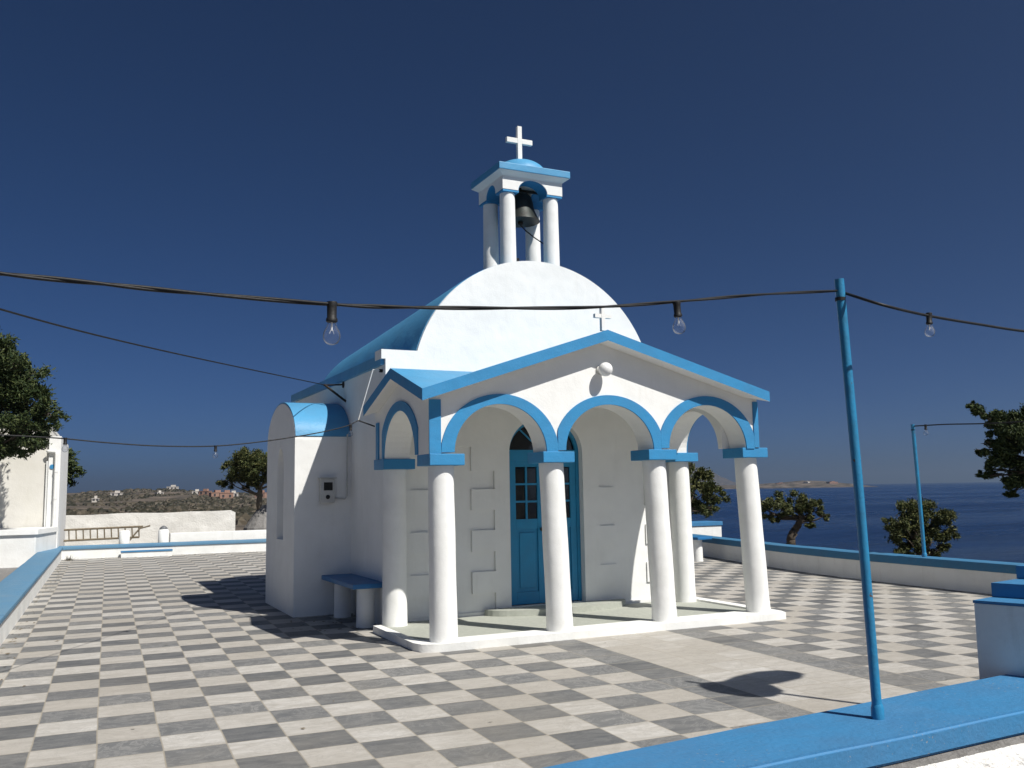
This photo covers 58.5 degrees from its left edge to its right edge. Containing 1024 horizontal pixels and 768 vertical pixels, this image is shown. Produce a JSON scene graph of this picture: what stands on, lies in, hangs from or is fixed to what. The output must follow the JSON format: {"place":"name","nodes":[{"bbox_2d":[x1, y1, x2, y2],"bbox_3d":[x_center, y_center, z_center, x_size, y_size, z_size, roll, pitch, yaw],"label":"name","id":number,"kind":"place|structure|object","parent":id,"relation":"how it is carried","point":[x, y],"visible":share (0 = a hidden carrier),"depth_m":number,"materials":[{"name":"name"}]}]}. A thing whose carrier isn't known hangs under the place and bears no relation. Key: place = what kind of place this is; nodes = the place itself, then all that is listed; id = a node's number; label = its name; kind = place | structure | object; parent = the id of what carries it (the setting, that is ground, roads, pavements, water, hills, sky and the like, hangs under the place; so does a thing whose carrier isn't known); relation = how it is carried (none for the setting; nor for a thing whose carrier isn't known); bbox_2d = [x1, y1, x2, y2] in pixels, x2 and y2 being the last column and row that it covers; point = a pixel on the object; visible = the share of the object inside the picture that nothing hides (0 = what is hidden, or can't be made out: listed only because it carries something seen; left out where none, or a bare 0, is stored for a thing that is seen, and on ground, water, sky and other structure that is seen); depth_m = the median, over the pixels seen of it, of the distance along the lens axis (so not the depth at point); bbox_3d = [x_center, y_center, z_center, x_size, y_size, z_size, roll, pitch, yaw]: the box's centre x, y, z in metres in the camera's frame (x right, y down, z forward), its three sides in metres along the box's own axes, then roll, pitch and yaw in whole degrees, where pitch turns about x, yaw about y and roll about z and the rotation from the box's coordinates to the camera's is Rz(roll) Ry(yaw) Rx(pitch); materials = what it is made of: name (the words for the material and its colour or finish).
{"place":"outdoors","nodes":[
{"label":"outdoors","id":0,"kind":"place"},
{"bbox_2d":[0,567,17,581],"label":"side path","id":1,"kind":"structure","parent":0,"point":[5,572],"depth_m":20.29,"materials":[{"name":"grey concrete"}]},
{"bbox_2d":[0,428,68,547],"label":"white building","id":2,"kind":"structure","parent":0,"point":[33,490],"depth_m":23.73,"materials":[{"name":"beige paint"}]},
{"bbox_2d":[66,490,263,530],"bbox_3d":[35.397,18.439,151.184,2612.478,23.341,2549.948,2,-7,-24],"label":"ground","id":3,"kind":"structure","parent":0,"point":[179,497],"depth_m":539.83,"materials":[{"name":"brown soil"}]},
{"bbox_2d":[0,527,57,567],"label":"planter wall","id":4,"kind":"structure","parent":3,"relation":"on","point":[19,547],"depth_m":21.79,"materials":[{"name":"white paint"}]},
{"bbox_2d":[0,325,71,465],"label":"tree","id":5,"kind":"object","parent":4,"relation":"in","point":[20,388],"visible":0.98,"depth_m":21.48,"materials":[{"name":"green plant"}]},
{"bbox_2d":[0,547,62,645],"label":"wall","id":6,"kind":"structure","parent":3,"relation":"on","point":[21,586],"depth_m":14.33,"materials":[{"name":"blue paint"}]},
{"bbox_2d":[67,448,86,487],"bbox_3d":[-16.518,3.878,32.866,1.973,3.927,1.839,-3,-7,15],"label":"tree","id":7,"kind":"object","parent":3,"relation":"on","point":[72,464],"visible":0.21,"depth_m":33.06,"materials":[{"name":"green plant"}]},
{"bbox_2d":[91,496,99,501],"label":"house","id":8,"kind":"structure","parent":3,"relation":"on","point":[95,499],"depth_m":505.17,"materials":[{"name":"white paint"}]},
{"bbox_2d":[63,525,149,541],"bbox_3d":[-12.586,4.600,27.528,3.157,0.618,0.105,2,-7,-24],"label":"ladder","id":9,"kind":"object","parent":3,"relation":"on","point":[111,528],"visible":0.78,"depth_m":27.63,"materials":[{"name":"grey wood"}]},
{"bbox_2d":[110,491,122,495],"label":"house","id":10,"kind":"structure","parent":3,"relation":"on","point":[116,493],"depth_m":636.21,"materials":[{"name":"white paint"}]},
{"bbox_2d":[119,530,129,543],"bbox_3d":[-10.944,4.535,25.810,0.300,0.790,0.300,2,-7,-24],"label":"bollard","id":11,"kind":"object","parent":3,"relation":"on","point":[124,536],"visible":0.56,"depth_m":25.72,"materials":[{"name":"white paint"}]},
{"bbox_2d":[65,510,234,545],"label":"boundary wall","id":12,"kind":"structure","parent":3,"relation":"on","point":[194,521],"depth_m":30.91,"materials":[{"name":"white paint"}]},
{"bbox_2d":[59,539,265,559],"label":"wall","id":13,"kind":"structure","parent":3,"relation":"on","point":[178,548],"depth_m":25.59,"materials":[{"name":"white paint"}]},
{"bbox_2d":[158,526,168,542],"bbox_3d":[-10.002,4.512,26.230,0.300,0.900,0.300,2,-7,-24],"label":"bollard","id":14,"kind":"object","parent":3,"relation":"on","point":[163,533],"visible":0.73,"depth_m":26.14,"materials":[{"name":"white paint"}]},
{"bbox_2d":[66,488,266,524],"bbox_3d":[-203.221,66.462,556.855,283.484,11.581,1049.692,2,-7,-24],"label":"scrub","id":15,"kind":"object","parent":3,"relation":"on","point":[244,512],"visible":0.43,"depth_m":371.64,"materials":[{"name":"plant"}]},
{"bbox_2d":[198,489,211,495],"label":"house","id":16,"kind":"structure","parent":3,"relation":"on","point":[205,491],"depth_m":600.67,"materials":[{"name":"ceramic"}]},
{"bbox_2d":[208,490,223,496],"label":"house","id":17,"kind":"structure","parent":3,"relation":"on","point":[215,493],"depth_m":564.28,"materials":[{"name":"paint"}]},
{"bbox_2d":[169,530,265,541],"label":"ledge wall","id":18,"kind":"structure","parent":3,"relation":"on","point":[215,535],"depth_m":27.08,"materials":[{"name":"white paint"}]},
{"bbox_2d":[219,490,233,498],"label":"house","id":19,"kind":"structure","parent":3,"relation":"on","point":[227,494],"depth_m":528.86,"materials":[{"name":"paint"}]},
{"bbox_2d":[243,505,266,529],"bbox_3d":[-9.461,5.419,35.080,1.900,1.550,1.852,2,-7,-24],"label":"tree collar","id":20,"kind":"object","parent":3,"relation":"on","point":[257,521],"visible":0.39,"depth_m":34.58,"materials":[{"name":"white paint"}]},
{"bbox_2d":[215,446,266,509],"bbox_3d":[-9.685,3.972,34.681,3.527,3.355,2.066,-1,-7,-1],"label":"tree","id":21,"kind":"object","parent":20,"relation":"in","point":[248,467],"visible":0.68,"depth_m":34.59,"materials":[{"name":"green plant"}]},
{"bbox_2d":[255,490,266,497],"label":"house","id":22,"kind":"structure","parent":3,"relation":"on","point":[264,494],"depth_m":591.51,"materials":[{"name":"paint"}]},
{"bbox_2d":[265,126,785,652],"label":"chapel","id":23,"kind":"structure","parent":3,"relation":"on","point":[517,476],"depth_m":11.93,"materials":[{"name":"white paint"}]},
{"bbox_2d":[318,434,347,502],"bbox_3d":[-2.468,1.166,12.673,0.421,0.950,0.110,2,-7,-26],"label":"electricity meter","id":24,"kind":"object","parent":23,"relation":"attached to","point":[326,489],"visible":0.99,"depth_m":12.58,"materials":[{"name":"grey plastic"}]},
{"bbox_2d":[324,482,332,489],"bbox_3d":[-2.526,1.407,12.577,0.120,0.110,0.006,2,-7,-26],"label":"window","id":25,"kind":"structure","parent":24,"relation":"in","point":[327,485],"depth_m":12.57,"materials":[{"name":"black glass"}]},
{"bbox_2d":[323,382,345,401],"bbox_3d":[-2.554,0.120,13.313,0.382,0.324,0.150,-3,-7,16],"label":"wall bracket","id":26,"kind":"object","parent":23,"relation":"attached to","point":[334,392],"depth_m":13.29,"materials":[{"name":"metal"}]},
{"bbox_2d":[0,308,323,384],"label":"cable","id":27,"kind":"object","parent":26,"relation":"attached to","point":[8,311],"visible":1,"depth_m":7.36,"materials":[{"name":"black rubber"}]},
{"bbox_2d":[358,369,382,419],"bbox_3d":[-1.781,0.133,11.587,0.346,0.654,0.098,0,-7,-7],"label":"cable hook","id":28,"kind":"object","parent":23,"relation":"attached to","point":[380,370],"visible":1,"depth_m":11.57,"materials":[{"name":"metal"}]},
{"bbox_2d":[0,420,357,446],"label":"cable","id":29,"kind":"object","parent":28,"relation":"attached to","point":[171,446],"visible":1,"depth_m":10.08,"materials":[{"name":"black rubber"}]},
{"bbox_2d":[62,438,67,450],"bbox_3d":[-4.636,0.632,9.487,0.060,0.152,0.060,-7,-9,43],"label":"light bulb","id":30,"kind":"object","parent":29,"relation":"hanging from","point":[64,441],"visible":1,"depth_m":9.48,"materials":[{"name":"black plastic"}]},
{"bbox_2d":[509,460,544,604],"bbox_3d":[0.206,1.980,12.273,0.506,1.908,0.095,2,-7,-26],"label":"door leaf","id":31,"kind":"structure","parent":23,"relation":"in","point":[527,563],"depth_m":12.28,"materials":[{"name":"blue paint"}]},
{"bbox_2d":[515,188,542,243],"bbox_3d":[0.123,-2.469,13.484,0.571,0.862,0.571,-6,-8,36],"label":"bell","id":32,"kind":"object","parent":23,"relation":"hanging from","point":[525,215],"visible":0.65,"depth_m":13.35,"materials":[{"name":"brown metal"}]},
{"bbox_2d":[545,462,577,602],"bbox_3d":[0.655,2.000,12.517,0.506,1.908,0.045,2,-7,-26],"label":"door leaf","id":33,"kind":"structure","parent":23,"relation":"in","point":[569,473],"depth_m":12.59,"materials":[{"name":"blue paint"}]},
{"bbox_2d":[596,362,612,375],"bbox_3d":[1.072,-0.166,10.586,0.165,0.164,0.208,2,-7,-26],"label":"wall lamp","id":34,"kind":"object","parent":23,"relation":"attached to","point":[604,369],"visible":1,"depth_m":10.51,"materials":[{"name":"white glass"}]},
{"bbox_2d":[692,521,722,536],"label":"pier block","id":35,"kind":"structure","parent":3,"relation":"on","point":[711,528],"depth_m":25.84,"materials":[{"name":"white paint"}]},
{"bbox_2d":[688,462,731,518],"bbox_3d":[3.948,2.952,21.043,1.780,2.402,1.680,2,-7,-24],"label":"tree","id":36,"kind":"object","parent":3,"relation":"on","point":[708,489],"visible":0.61,"depth_m":20.91,"materials":[{"name":"green plant"}]},
{"bbox_2d":[544,674,1023,767],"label":"wall","id":37,"kind":"structure","parent":3,"relation":"on","point":[976,724],"depth_m":3.78,"materials":[{"name":"blue paint"}]},
{"bbox_2d":[834,278,884,719],"bbox_3d":[1.538,0.489,4.057,0.118,1.944,0.055,2,-7,-24],"label":"light pole","id":38,"kind":"object","parent":37,"relation":"on","point":[877,710],"visible":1,"depth_m":4.04,"materials":[{"name":"blue metal"}]},
{"bbox_2d":[0,271,837,309],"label":"cable","id":39,"kind":"object","parent":38,"relation":"attached to","point":[160,289],"visible":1,"depth_m":2.59,"materials":[{"name":"black rubber"}]},
{"bbox_2d":[323,301,339,344],"bbox_3d":[-0.501,-0.168,2.543,0.048,0.121,0.048,-7,-9,43],"label":"light bulb","id":40,"kind":"object","parent":39,"relation":"hanging from","point":[331,318],"visible":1,"depth_m":2.54,"materials":[{"name":"clear glass"}]},
{"bbox_2d":[673,301,685,333],"bbox_3d":[0.621,-0.247,3.417,0.048,0.122,0.048,-7,-2,43],"label":"light bulb","id":41,"kind":"object","parent":39,"relation":"hanging from","point":[677,309],"visible":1,"depth_m":3.41,"materials":[{"name":"clear glass"}]},
{"bbox_2d":[845,292,1023,331],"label":"cable","id":42,"kind":"object","parent":38,"relation":"attached to","point":[924,314],"visible":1,"depth_m":4.20,"materials":[{"name":"black rubber"}]},
{"bbox_2d":[925,312,934,336],"bbox_3d":[1.918,-0.271,4.201,0.045,0.112,0.045,-7,-12,43],"label":"light bulb","id":43,"kind":"object","parent":42,"relation":"hanging from","point":[929,322],"visible":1,"depth_m":4.20,"materials":[{"name":"clear glass"}]},
{"bbox_2d":[760,489,829,544],"bbox_3d":[6.688,3.364,22.043,1.765,1.667,1.342,2,-7,-24],"label":"tree","id":44,"kind":"object","parent":3,"relation":"on","point":[800,508],"visible":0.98,"depth_m":21.91,"materials":[{"name":"green plant"}]},
{"bbox_2d":[692,534,1023,593],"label":"wall","id":45,"kind":"structure","parent":3,"relation":"on","point":[971,575],"depth_m":15.41,"materials":[{"name":"white paint"}]},
{"bbox_2d":[911,424,926,556],"bbox_3d":[6.661,1.738,14.981,0.126,2.161,0.076,-1,-7,-4],"label":"light pole","id":46,"kind":"object","parent":45,"relation":"on","point":[924,553],"visible":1,"depth_m":14.96,"materials":[{"name":"blue metal"}]},
{"bbox_2d":[914,421,1023,426],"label":"cable","id":47,"kind":"object","parent":46,"relation":"attached to","point":[969,423],"visible":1,"depth_m":14.17,"materials":[{"name":"black rubber"}]},
{"bbox_2d":[880,497,960,556],"bbox_3d":[8.768,3.206,19.680,1.900,1.556,1.108,2,-7,-24],"label":"bush","id":48,"kind":"object","parent":3,"relation":"on","point":[906,527],"visible":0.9,"depth_m":19.50,"materials":[{"name":"green plant"}]},
{"bbox_2d":[965,400,1023,498],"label":"tree","id":49,"kind":"object","parent":3,"relation":"on","point":[1006,445],"visible":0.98,"depth_m":15.15,"materials":[{"name":"green plant"}]},
{"bbox_2d":[973,565,1023,678],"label":"stepped block","id":50,"kind":"structure","parent":3,"relation":"on","point":[999,617],"depth_m":4.88,"materials":[{"name":"white paint"}]},
{"bbox_2d":[167,485,178,489],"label":"house","id":51,"kind":"structure","parent":0,"point":[172,487],"depth_m":817.54,"materials":[{"name":"white paint"}]},
{"bbox_2d":[1,552,861,728],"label":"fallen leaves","id":52,"kind":"object","parent":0,"point":[188,619],"visible":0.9,"depth_m":11.81,"materials":[{"name":"brown plant"}]},
{"bbox_2d":[0,551,991,767],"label":"plaza floor","id":53,"kind":"structure","parent":0,"point":[229,674],"depth_m":8.23,"materials":[{"name":"grey tile"}]},
{"bbox_2d":[121,549,172,557],"bbox_3d":[-10.018,4.654,25.083,1.320,0.195,0.260,2,-7,-24],"label":"step","id":54,"kind":"object","parent":53,"relation":"on","point":[146,553],"visible":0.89,"depth_m":24.99,"materials":[{"name":"white paint"}]},
{"bbox_2d":[322,573,381,627],"bbox_3d":[-2.051,2.806,11.834,0.460,0.565,1.540,2,-7,-26],"label":"bench","id":55,"kind":"object","parent":53,"relation":"on","point":[345,584],"visible":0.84,"depth_m":11.36,"materials":[{"name":"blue paint"}]},
{"bbox_2d":[692,536,711,561],"bbox_3d":[3.835,3.745,20.836,0.460,0.565,1.540,4,-8,-35],"label":"bench","id":56,"kind":"object","parent":53,"relation":"on","point":[697,549],"visible":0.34,"depth_m":20.31,"materials":[{"name":"blue paint"}]},
{"bbox_2d":[0,0,1023,492],"label":"sky","id":57,"kind":"structure","parent":0,"point":[313,150],"materials":[{"name":"blue"}]},
{"bbox_2d":[689,466,735,484],"bbox_3d":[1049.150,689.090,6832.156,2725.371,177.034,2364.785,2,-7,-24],"label":"mountain","id":58,"kind":"structure","parent":0,"point":[720,480],"depth_m":6397.90,"materials":[{"name":"grey stone"}]},
{"bbox_2d":[691,481,877,489],"bbox_3d":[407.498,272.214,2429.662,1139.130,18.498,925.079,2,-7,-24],"label":"headland","id":59,"kind":"structure","parent":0,"point":[811,484],"depth_m":2225.58,"materials":[{"name":"stone"}]},
{"bbox_2d":[691,482,1023,562],"bbox_3d":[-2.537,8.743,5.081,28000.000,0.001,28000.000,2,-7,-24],"label":"sea","id":60,"kind":"structure","parent":0,"point":[989,523],"depth_m":214.82,"materials":[{"name":"blue liquid"}]}
]}

